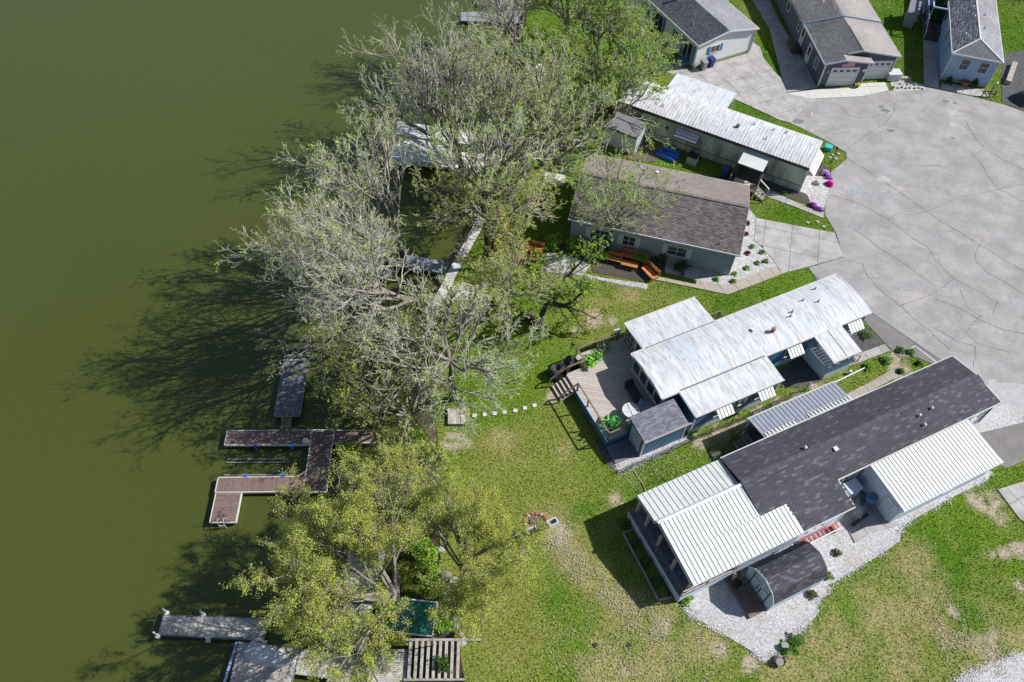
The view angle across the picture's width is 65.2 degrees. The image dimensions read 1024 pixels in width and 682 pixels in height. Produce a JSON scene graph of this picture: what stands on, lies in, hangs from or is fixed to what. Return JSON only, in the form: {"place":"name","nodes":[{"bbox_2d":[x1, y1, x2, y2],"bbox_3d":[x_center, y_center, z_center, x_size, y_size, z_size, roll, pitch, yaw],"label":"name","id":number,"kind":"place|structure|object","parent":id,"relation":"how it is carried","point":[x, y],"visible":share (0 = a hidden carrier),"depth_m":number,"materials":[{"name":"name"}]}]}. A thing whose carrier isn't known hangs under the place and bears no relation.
{"place":"outdoors","nodes":[
{"label":"outdoors","id":0,"kind":"place"},
{"bbox_2d":[0,0,515,681],"bbox_3d":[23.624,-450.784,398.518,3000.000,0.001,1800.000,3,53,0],"label":"lake water","id":1,"kind":"structure","parent":0,"point":[136,382],"depth_m":64.95,"materials":[{"name":"green liquid"}]},
{"bbox_2d":[153,608,272,643],"bbox_3d":[-18.231,17.581,49.032,6.840,1.600,1.790,3,53,0],"label":"dock","id":2,"kind":"object","parent":1,"relation":"in","point":[208,628],"visible":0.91,"depth_m":48.98,"materials":[{"name":"grey wood"}]},
{"bbox_2d":[223,641,299,681],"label":"boat dock","id":3,"kind":"object","parent":1,"relation":"on","point":[244,669],"visible":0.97,"depth_m":47.61,"materials":[{"name":"grey wood"}]},
{"bbox_2d":[244,640,294,667],"bbox_3d":[-14.457,18.849,47.898,3.014,0.435,1.182,14,54,8],"label":"row boat","id":4,"kind":"object","parent":3,"relation":"on","point":[260,653],"visible":0.94,"depth_m":47.78,"materials":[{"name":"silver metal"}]},
{"bbox_2d":[274,342,309,417],"bbox_3d":[-16.391,3.056,59.346,1.920,2.650,5.435,0,53,-2],"label":"grey dock","id":5,"kind":"object","parent":1,"relation":"on","point":[290,396],"visible":0.84,"depth_m":59.43,"materials":[{"name":"wood"}]},
{"bbox_2d":[209,429,394,527],"bbox_3d":[-14.297,9.284,55.260,11.970,1.024,7.295,0,53,-2],"label":"brown dock","id":6,"kind":"object","parent":1,"relation":"on","point":[230,492],"visible":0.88,"depth_m":55.71,"materials":[{"name":"wood"}]},
{"bbox_2d":[337,439,362,462],"bbox_3d":[-11.346,7.638,56.211,1.982,1.006,1.864,3,53,0],"label":"shrub","id":7,"kind":"object","parent":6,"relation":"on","point":[351,447],"visible":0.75,"depth_m":56.21,"materials":[{"name":"green plant"}]},
{"bbox_2d":[294,650,366,681],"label":"plank walkway","id":8,"kind":"structure","parent":1,"relation":"on","point":[335,663],"depth_m":47.85,"materials":[{"name":"grey wood"}]},
{"bbox_2d":[335,0,502,177],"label":"bare tree","id":9,"kind":"object","parent":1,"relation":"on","point":[422,97],"visible":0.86,"depth_m":69.26,"materials":[{"name":"grey plant"}]},
{"bbox_2d":[390,255,450,274],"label":"grey link dock","id":10,"kind":"object","parent":1,"relation":"on","point":[433,267],"visible":0.69,"depth_m":67.17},
{"bbox_2d":[390,137,467,174],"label":"boat lift canopy","id":11,"kind":"object","parent":1,"relation":"in","point":[397,156],"visible":0.47,"depth_m":73.30,"materials":[{"name":"white paint"}]},
{"bbox_2d":[395,121,474,150],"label":"boat lift canopy","id":12,"kind":"object","parent":1,"relation":"in","point":[415,133],"visible":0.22,"depth_m":74.61,"materials":[{"name":"white paint"}]},
{"bbox_2d":[390,149,500,172],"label":"white dock","id":13,"kind":"object","parent":1,"relation":"on","point":[481,158],"visible":0.17,"depth_m":74.76,"materials":[{"name":"grey wood"}]},
{"bbox_2d":[461,10,522,24],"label":"shaded dock","id":14,"kind":"object","parent":1,"relation":"on","point":[464,20],"visible":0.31,"depth_m":89.30,"materials":[{"name":"grey wood"}]},
{"bbox_3d":[-8.350,20.378,47.777,3.940,0.100,1.200,5,53,2],"label":"beam rack","id":15,"kind":"object","parent":1,"relation":"on","visible":0},
{"bbox_2d":[367,649,407,681],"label":"deck","id":16,"kind":"structure","parent":15,"relation":"on","point":[388,675],"depth_m":47.68,"materials":[{"name":"grey wood"}]},
{"bbox_2d":[324,542,386,650],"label":"shore deck","id":17,"kind":"structure","parent":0,"point":[374,576],"depth_m":50.99,"materials":[{"name":"grey wood"}]},
{"bbox_2d":[393,0,529,681],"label":"lake bank","id":18,"kind":"structure","parent":0,"point":[451,257],"depth_m":57.71,"materials":[{"name":"soil"}]},
{"bbox_2d":[213,96,418,317],"bbox_3d":[-12.971,-9.226,58.901,13.814,17.213,19.360,3,53,0],"label":"bare tree","id":19,"kind":"object","parent":18,"relation":"on","point":[392,250],"visible":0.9,"depth_m":58.09,"materials":[{"name":"grey plant"}]},
{"bbox_2d":[231,174,435,405],"bbox_3d":[-13.142,-3.435,55.935,17.712,17.148,12.251,32,59,20],"label":"bare tree","id":20,"kind":"object","parent":18,"relation":"on","point":[342,293],"visible":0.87,"depth_m":53.97,"materials":[{"name":"grey plant"}]},
{"bbox_2d":[219,437,447,681],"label":"yellow green tree","id":21,"kind":"object","parent":18,"relation":"on","point":[349,625],"visible":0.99,"depth_m":44.30,"materials":[{"name":"green plant"}]},
{"bbox_2d":[289,275,476,525],"bbox_3d":[-8.779,3.286,54.168,12.078,11.054,19.243,3,53,0],"label":"bank thicket","id":22,"kind":"object","parent":18,"relation":"on","point":[386,433],"visible":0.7,"depth_m":53.43,"materials":[{"name":"green plant"}]},
{"bbox_2d":[358,414,450,529],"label":"yellow green tree","id":23,"kind":"object","parent":18,"relation":"on","point":[442,456],"visible":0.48,"depth_m":51.24,"materials":[{"name":"green plant"}]},
{"bbox_2d":[382,598,438,645],"bbox_3d":[-6.134,17.007,48.349,3.165,2.335,2.070,5,53,2],"label":"green canopy","id":24,"kind":"object","parent":18,"relation":"on","point":[421,625],"visible":0.7,"depth_m":47.52,"materials":[{"name":"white fabric"}]},
{"bbox_2d":[398,559,423,585],"bbox_3d":[-6.674,14.737,50.923,2.024,1.206,1.804,3,53,0],"label":"shrub","id":25,"kind":"object","parent":18,"relation":"on","point":[405,572],"visible":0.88,"depth_m":50.85,"materials":[{"name":"green plant"}]},
{"bbox_2d":[408,535,431,558],"bbox_3d":[-5.977,13.344,51.759,1.617,1.160,1.995,3,53,0],"label":"shrub","id":26,"kind":"object","parent":18,"relation":"on","point":[416,547],"visible":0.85,"depth_m":51.73,"materials":[{"name":"green plant"}]},
{"bbox_2d":[409,544,442,577],"bbox_3d":[-5.571,14.019,51.191,2.424,1.253,2.256,3,53,0],"label":"shrub","id":27,"kind":"object","parent":18,"relation":"on","point":[425,562],"visible":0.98,"depth_m":51.06,"materials":[{"name":"green plant"}]},
{"bbox_2d":[418,576,448,599],"bbox_3d":[-4.858,15.441,49.953,2.185,1.200,1.540,3,53,0],"label":"shrub","id":28,"kind":"object","parent":18,"relation":"on","point":[424,591],"visible":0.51,"depth_m":49.87,"materials":[{"name":"green plant"}]},
{"bbox_2d":[404,638,480,681],"bbox_3d":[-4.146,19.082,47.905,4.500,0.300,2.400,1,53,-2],"label":"pergola","id":29,"kind":"object","parent":18,"relation":"on","point":[428,641],"visible":0.96,"depth_m":47.85,"materials":[{"name":"grey wood"}]},
{"bbox_2d":[434,653,451,673],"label":"shrub","id":30,"kind":"object","parent":18,"relation":"on","point":[443,663],"visible":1,"depth_m":47.39,"materials":[{"name":"green plant"}]},
{"bbox_2d":[434,605,459,633],"bbox_3d":[-4.385,17.191,48.844,1.788,1.182,1.911,-22,57,-18],"label":"shrub","id":31,"kind":"object","parent":18,"relation":"on","point":[442,627],"visible":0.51,"depth_m":48.61,"materials":[{"name":"green plant"}]},
{"bbox_2d":[418,214,482,328],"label":"seawall","id":32,"kind":"object","parent":18,"relation":"on","point":[455,267],"visible":0.39,"depth_m":66.66,"materials":[{"name":"grey concrete"}]},
{"bbox_2d":[452,0,535,75],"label":"bare tree","id":33,"kind":"object","parent":18,"relation":"on","point":[507,5],"visible":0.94,"depth_m":76.05,"materials":[{"name":"grey plant"}]},
{"bbox_2d":[424,0,1023,681],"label":"lawn","id":34,"kind":"structure","parent":0,"point":[514,656],"depth_m":53.71,"materials":[{"name":"green plant"}]},
{"bbox_2d":[333,255,549,448],"bbox_3d":[-4.952,1.101,54.398,13.022,11.840,12.018,20,55,12],"label":"bare tree","id":35,"kind":"object","parent":34,"relation":"on","point":[449,361],"visible":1,"depth_m":52.82,"materials":[{"name":"grey plant"}]},
{"bbox_2d":[447,408,464,425],"bbox_3d":[-3.988,5.356,57.718,1.370,0.700,1.300,1,53,-2],"label":"step box","id":36,"kind":"object","parent":34,"relation":"on","point":[454,420],"visible":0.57,"depth_m":57.69,"materials":[{"name":"grey wood"}]},
{"bbox_2d":[399,466,552,648],"bbox_3d":[-2.517,12.419,47.392,8.572,9.764,10.023,-28,59,-21],"label":"yellow green tree","id":37,"kind":"object","parent":34,"relation":"on","point":[480,524],"visible":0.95,"depth_m":45.86,"materials":[{"name":"green plant"}]},
{"bbox_2d":[405,92,558,259],"bbox_3d":[-1.676,-11.910,61.457,10.026,16.249,8.818,25,56,15],"label":"bare tree","id":38,"kind":"object","parent":34,"relation":"on","point":[490,164],"visible":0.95,"depth_m":58.35,"materials":[{"name":"grey plant"}]},
{"bbox_2d":[407,133,568,264],"bbox_3d":[-1.727,-10.137,62.350,12.153,12.658,11.174,3,53,0],"label":"budding tree","id":39,"kind":"object","parent":34,"relation":"on","point":[491,216],"visible":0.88,"depth_m":59.76,"materials":[{"name":"green plant"}]},
{"bbox_2d":[455,209,574,332],"bbox_3d":[0.336,-4.463,60.226,7.897,9.436,8.853,-29,60,-22],"label":"budding tree","id":40,"kind":"object","parent":34,"relation":"on","point":[498,267],"visible":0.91,"depth_m":58.80,"materials":[{"name":"green plant"}]},
{"bbox_2d":[431,14,635,194],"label":"bare tree","id":41,"kind":"object","parent":34,"relation":"on","point":[500,98],"visible":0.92,"depth_m":65.01,"materials":[{"name":"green plant"}]},
{"bbox_2d":[523,512,548,531],"bbox_3d":[1.608,12.061,53.323,1.778,0.268,1.451,3,53,0],"label":"fire pit","id":42,"kind":"object","parent":34,"relation":"on","point":[530,517],"visible":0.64,"depth_m":53.38,"materials":[{"name":"stone"}]},
{"bbox_2d":[545,363,564,381],"bbox_3d":[3.346,2.210,60.207,1.350,0.887,1.100,-26,59,-20],"label":"covered grill","id":43,"kind":"object","parent":34,"relation":"on","point":[553,370],"visible":0.93,"depth_m":60.03,"materials":[{"name":"grey fabric"}]},
{"bbox_2d":[513,233,613,339],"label":"apple tree","id":44,"kind":"object","parent":34,"relation":"on","point":[587,286],"visible":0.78,"depth_m":61.22,"materials":[{"name":"green plant"}]},
{"bbox_2d":[498,0,632,42],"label":"budding tree","id":45,"kind":"object","parent":34,"relation":"on","point":[554,5],"visible":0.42,"depth_m":79.71,"materials":[{"name":"green plant"}]},
{"bbox_2d":[541,252,647,288],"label":"white rock bed","id":46,"kind":"object","parent":34,"relation":"on","point":[554,261],"visible":0.81,"depth_m":66.96,"materials":[{"name":"white gravel"}]},
{"bbox_2d":[549,332,654,445],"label":"deck","id":47,"kind":"structure","parent":34,"relation":"on","point":[599,391],"depth_m":59.06,"materials":[{"name":"brown wood"}]},
{"bbox_2d":[600,415,620,431],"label":"potted plant","id":48,"kind":"object","parent":47,"relation":"on","point":[611,422],"visible":0.98,"depth_m":56.59,"materials":[{"name":"plant"}]},
{"bbox_2d":[622,403,639,419],"bbox_3d":[8.474,5.140,57.342,1.259,0.744,1.259,-13,55,-12],"label":"round table","id":49,"kind":"object","parent":47,"relation":"on","point":[629,409],"visible":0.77,"depth_m":57.09,"materials":[{"name":"white paint"}]},
{"bbox_2d":[624,378,643,403],"bbox_3d":[8.885,3.680,58.402,0.700,0.800,1.700,-20,57,-16],"label":"patio lounger","id":50,"kind":"object","parent":47,"relation":"on","point":[632,391],"visible":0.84,"depth_m":58.42,"materials":[{"name":"black fabric"}]},
{"bbox_2d":[553,242,664,281],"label":"mulch bed","id":51,"kind":"object","parent":34,"relation":"on","point":[630,273],"visible":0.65,"depth_m":67.16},
{"bbox_2d":[544,232,563,252],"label":"shrub","id":52,"kind":"object","parent":51,"relation":"on","point":[552,238],"visible":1,"depth_m":67.86,"materials":[{"name":"green plant"}]},
{"bbox_2d":[565,236,584,257],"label":"shrub","id":53,"kind":"object","parent":51,"relation":"on","point":[573,244],"visible":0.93,"depth_m":67.66,"materials":[{"name":"green plant"}]},
{"bbox_2d":[584,240,612,262],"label":"shrub","id":54,"kind":"object","parent":51,"relation":"on","point":[606,253],"visible":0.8,"depth_m":67.22,"materials":[{"name":"green plant"}]},
{"bbox_2d":[558,126,689,249],"bbox_3d":[8.591,-11.635,65.606,9.898,9.858,8.748,-15,56,-13],"label":"young tree","id":55,"kind":"object","parent":51,"relation":"on","point":[592,195],"visible":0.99,"depth_m":63.87,"materials":[{"name":"green plant"}]},
{"bbox_2d":[595,440,624,473],"bbox_3d":[6.791,8.174,56.478,0.757,0.030,3.198,-22,57,-18],"label":"mulch bed","id":56,"kind":"object","parent":34,"relation":"on","point":[604,451],"visible":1,"depth_m":56.51,"materials":[{"name":"black gravel"}]},
{"bbox_2d":[530,0,690,101],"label":"budding tree","id":57,"kind":"object","parent":34,"relation":"on","point":[576,48],"visible":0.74,"depth_m":73.97,"materials":[{"name":"green plant"}]},
{"bbox_2d":[546,5,681,149],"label":"budding tree","id":58,"kind":"object","parent":34,"relation":"on","point":[620,92],"visible":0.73,"depth_m":72.06,"materials":[{"name":"green plant"}]},
{"bbox_2d":[496,579,742,681],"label":"leaf litter","id":59,"kind":"object","parent":34,"relation":"on","point":[612,652],"visible":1,"depth_m":48.26,"materials":[{"name":"brown plant"}]},
{"bbox_2d":[606,438,637,463],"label":"platform","id":60,"kind":"structure","parent":34,"relation":"on","point":[621,450],"depth_m":56.61,"materials":[{"name":"grey concrete"}]},
{"bbox_2d":[604,111,646,153],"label":"garden shed","id":61,"kind":"structure","parent":34,"relation":"on","point":[622,127],"depth_m":75.14,"materials":[{"name":"beige"}]},
{"bbox_2d":[522,505,735,681],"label":"leaf litter","id":62,"kind":"object","parent":34,"relation":"on","point":[577,570],"visible":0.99,"depth_m":50.40,"materials":[{"name":"brown plant"}]},
{"bbox_2d":[627,138,658,161],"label":"mulch bed","id":63,"kind":"object","parent":34,"relation":"on","point":[651,154],"visible":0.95,"depth_m":75.89,"materials":[{"name":"soil"}]},
{"bbox_2d":[622,529,671,600],"bbox_3d":[8.633,14.504,51.760,0.954,0.160,5.098,-20,57,-16],"label":"bed edging","id":64,"kind":"object","parent":34,"relation":"on","point":[642,569],"visible":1,"depth_m":51.54,"materials":[{"name":"grey wood"}]},
{"bbox_2d":[609,434,690,471],"bbox_3d":[9.997,7.948,56.766,6.236,0.030,1.688,-11,55,-10],"label":"gravel bed","id":65,"kind":"object","parent":34,"relation":"on","point":[637,458],"visible":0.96,"depth_m":56.57,"materials":[{"name":"grey gravel"}]},
{"bbox_2d":[627,399,691,456],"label":"blue shed","id":66,"kind":"structure","parent":65,"relation":"on","point":[658,426],"depth_m":55.80,"materials":[{"name":"blue wood"}]},
{"bbox_2d":[568,153,749,274],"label":"brown roof house","id":67,"kind":"structure","parent":34,"relation":"on","point":[703,227],"depth_m":66.52,"materials":[{"name":"blue"}]},
{"bbox_2d":[589,226,609,241],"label":"window","id":68,"kind":"structure","parent":67,"relation":"in","point":[599,233],"depth_m":67.24,"materials":[{"name":"black glass"}]},
{"bbox_2d":[666,243,687,257],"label":"window","id":69,"kind":"structure","parent":67,"relation":"in","point":[673,250],"depth_m":66.39,"materials":[{"name":"glass"}]},
{"bbox_2d":[655,146,680,162],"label":"pedal boat","id":70,"kind":"object","parent":34,"relation":"on","point":[668,154],"visible":0.97,"depth_m":75.60,"materials":[{"name":"blue plastic"}]},
{"bbox_2d":[608,420,743,501],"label":"leaf litter","id":71,"kind":"object","parent":34,"relation":"on","point":[678,459],"visible":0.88,"depth_m":56.28,"materials":[{"name":"brown plant"}]},
{"bbox_2d":[626,0,759,67],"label":"white house","id":72,"kind":"structure","parent":34,"relation":"on","point":[718,30],"depth_m":84.43,"materials":[{"name":"beige"}]},
{"bbox_2d":[681,37,693,62],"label":"sliding door","id":73,"kind":"structure","parent":72,"relation":"in","point":[686,51],"depth_m":84.00,"materials":[{"name":"white paint"}]},
{"bbox_2d":[668,73,736,108],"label":"carport","id":74,"kind":"object","parent":34,"relation":"on","point":[711,93],"visible":0.91,"depth_m":77.91,"materials":[{"name":"white paint"}]},
{"bbox_2d":[625,382,810,470],"bbox_3d":[15.082,6.150,57.621,15.994,1.100,0.198,-21,57,-17],"label":"wire fence","id":75,"kind":"object","parent":34,"relation":"on","point":[732,420],"visible":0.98,"depth_m":57.58,"materials":[{"name":"grey metal"}]},
{"bbox_2d":[614,82,823,201],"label":"trailer home","id":76,"kind":"object","parent":34,"relation":"on","point":[748,147],"visible":0.9,"depth_m":73.94,"materials":[{"name":"white metal"}]},
{"bbox_2d":[665,209,777,284],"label":"white rock bed","id":77,"kind":"object","parent":34,"relation":"on","point":[741,262],"visible":0.74,"depth_m":67.66,"materials":[{"name":"white gravel"}]},
{"bbox_2d":[623,273,871,433],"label":"blue house","id":78,"kind":"structure","parent":34,"relation":"on","point":[696,362],"depth_m":59.46,"materials":[{"name":"metal"}]},
{"bbox_2d":[753,163,830,203],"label":"mulch bed","id":79,"kind":"object","parent":34,"relation":"on","point":[791,193],"visible":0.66,"depth_m":73.57,"materials":[{"name":"grey gravel"}]},
{"bbox_2d":[778,357,824,386],"bbox_3d":[21.821,2.824,61.016,3.230,0.030,2.544,-29,60,-21],"label":"mulch bed","id":80,"kind":"object","parent":34,"relation":"on","point":[801,376],"visible":0.82,"depth_m":61.16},
{"bbox_2d":[800,176,828,208],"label":"white rock bed","id":81,"kind":"object","parent":34,"relation":"on","point":[813,191],"visible":0.85,"depth_m":73.62,"materials":[{"name":"white gravel"}]},
{"bbox_2d":[627,355,1003,601],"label":"dark roof house","id":82,"kind":"structure","parent":34,"relation":"on","point":[905,445],"depth_m":53.30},
{"bbox_2d":[878,498,895,519],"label":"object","id":83,"kind":"structure","parent":82,"relation":"in","point":[882,509],"depth_m":53.76,"materials":[{"name":"grey metal"}]},
{"bbox_2d":[679,470,993,662],"bbox_3d":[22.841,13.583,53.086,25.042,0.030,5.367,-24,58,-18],"label":"gravel bed","id":84,"kind":"object","parent":34,"relation":"on","point":[718,604],"visible":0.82,"depth_m":50.67,"materials":[{"name":"grey gravel"}]},
{"bbox_2d":[725,571,765,617],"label":"shed platform","id":85,"kind":"structure","parent":84,"relation":"on","point":[748,600],"depth_m":50.61,"materials":[{"name":"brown wood"}]},
{"bbox_2d":[744,541,827,610],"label":"barn shed","id":86,"kind":"structure","parent":84,"relation":"on","point":[787,574],"depth_m":49.74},
{"bbox_2d":[786,632,804,656],"bbox_3d":[17.401,18.509,48.989,1.136,0.447,1.540,3,53,0],"label":"garden plant","id":87,"kind":"object","parent":84,"relation":"on","point":[794,639],"visible":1,"depth_m":49.04,"materials":[{"name":"green plant"}]},
{"bbox_2d":[798,522,840,542],"bbox_3d":[20.353,12.948,53.108,3.200,0.580,0.500,-20,57,-16],"label":"red ladder","id":88,"kind":"object","parent":84,"relation":"on","point":[833,528],"visible":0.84,"depth_m":52.97,"materials":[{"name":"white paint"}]},
{"bbox_2d":[842,492,899,542],"bbox_3d":[23.961,11.800,54.434,3.717,0.142,2.976,-16,56,-14],"label":"concrete pad","id":89,"kind":"object","parent":84,"relation":"on","point":[875,521],"visible":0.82,"depth_m":53.98,"materials":[{"name":"grey concrete"}]},
{"bbox_2d":[843,478,863,497],"bbox_3d":[23.126,10.207,54.731,1.080,1.310,0.870,-20,57,-16],"label":"utility cabinet","id":90,"kind":"object","parent":89,"relation":"on","point":[854,487],"visible":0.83,"depth_m":54.22,"materials":[{"name":"grey metal"}]},
{"bbox_2d":[848,497,866,520],"bbox_3d":[23.579,11.273,54.145,0.800,0.890,1.700,28,57,17],"label":"covered bicycle","id":91,"kind":"object","parent":89,"relation":"on","point":[856,513],"visible":0.95,"depth_m":54.01,"materials":[{"name":"grey fabric"}]},
{"bbox_2d":[775,0,901,86],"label":"garage house","id":92,"kind":"structure","parent":34,"relation":"on","point":[831,37],"depth_m":83.62,"materials":[{"name":"stone"}]},
{"bbox_2d":[826,68,858,85],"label":"garage door","id":93,"kind":"structure","parent":92,"relation":"in","point":[838,77],"depth_m":82.46,"materials":[{"name":"white paint"}]},
{"bbox_2d":[864,62,891,78],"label":"garage door","id":94,"kind":"structure","parent":92,"relation":"in","point":[879,70],"depth_m":83.36,"materials":[{"name":"white paint"}]},
{"bbox_2d":[655,0,1023,521],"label":"walkway","id":95,"kind":"structure","parent":34,"relation":"on","point":[1012,493],"depth_m":66.36,"materials":[{"name":"beige concrete"}]},
{"bbox_2d":[850,326,883,350],"bbox_3d":[27.810,-0.007,63.348,2.498,0.030,2.080,-25,58,-19],"label":"planter bed","id":96,"kind":"object","parent":34,"relation":"on","point":[874,340],"visible":0.57,"depth_m":63.34,"materials":[{"name":"grey gravel"}]},
{"bbox_2d":[890,80,924,91],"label":"garden bed","id":97,"kind":"object","parent":34,"relation":"on","point":[904,83],"visible":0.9,"depth_m":83.67,"materials":[{"name":"white gravel"}]},
{"bbox_2d":[902,0,921,27],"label":"shed","id":98,"kind":"structure","parent":34,"relation":"on","point":[912,12],"depth_m":89.48,"materials":[{"name":"grey"}]},
{"bbox_2d":[922,0,948,42],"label":"side porch","id":99,"kind":"object","parent":34,"relation":"on","point":[927,21],"visible":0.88,"depth_m":88.74,"materials":[{"name":"grey wood"}]},
{"bbox_2d":[895,568,1023,681],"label":"leaf litter","id":100,"kind":"object","parent":34,"relation":"on","point":[939,629],"visible":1,"depth_m":49.52,"materials":[{"name":"brown plant"}]},
{"bbox_2d":[940,82,991,97],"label":"garden bed","id":101,"kind":"object","parent":34,"relation":"on","point":[963,90],"visible":1,"depth_m":83.52,"materials":[{"name":"white gravel"}]},
{"bbox_2d":[937,0,1003,87],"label":"house","id":102,"kind":"structure","parent":34,"relation":"on","point":[970,45],"depth_m":83.60,"materials":[{"name":"blue"}]},
{"bbox_2d":[951,647,1023,681],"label":"gravel bed","id":103,"kind":"object","parent":34,"relation":"on","point":[1015,671],"visible":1,"depth_m":48.48,"materials":[{"name":"grey gravel"}]},
{"bbox_2d":[972,405,1023,432],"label":"gravel bed","id":104,"kind":"object","parent":34,"relation":"on","point":[996,417],"visible":0.4,"depth_m":59.34,"materials":[{"name":"white gravel"}]},
{"bbox_2d":[1001,50,1023,110],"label":"patio","id":105,"kind":"structure","parent":34,"relation":"on","point":[1017,77],"depth_m":85.14,"materials":[{"name":"grey gravel"}]},
{"bbox_2d":[679,0,888,122],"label":"driveway","id":106,"kind":"structure","parent":0,"point":[752,78],"depth_m":83.39,"materials":[{"name":"concrete"}]},
{"bbox_2d":[754,218,843,273],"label":"driveway","id":107,"kind":"structure","parent":0,"point":[802,243],"depth_m":69.38,"materials":[{"name":"concrete"}]},
{"bbox_2d":[791,87,1023,467],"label":"road","id":108,"kind":"structure","parent":0,"point":[924,209],"depth_m":71.40,"materials":[{"name":"concrete"}]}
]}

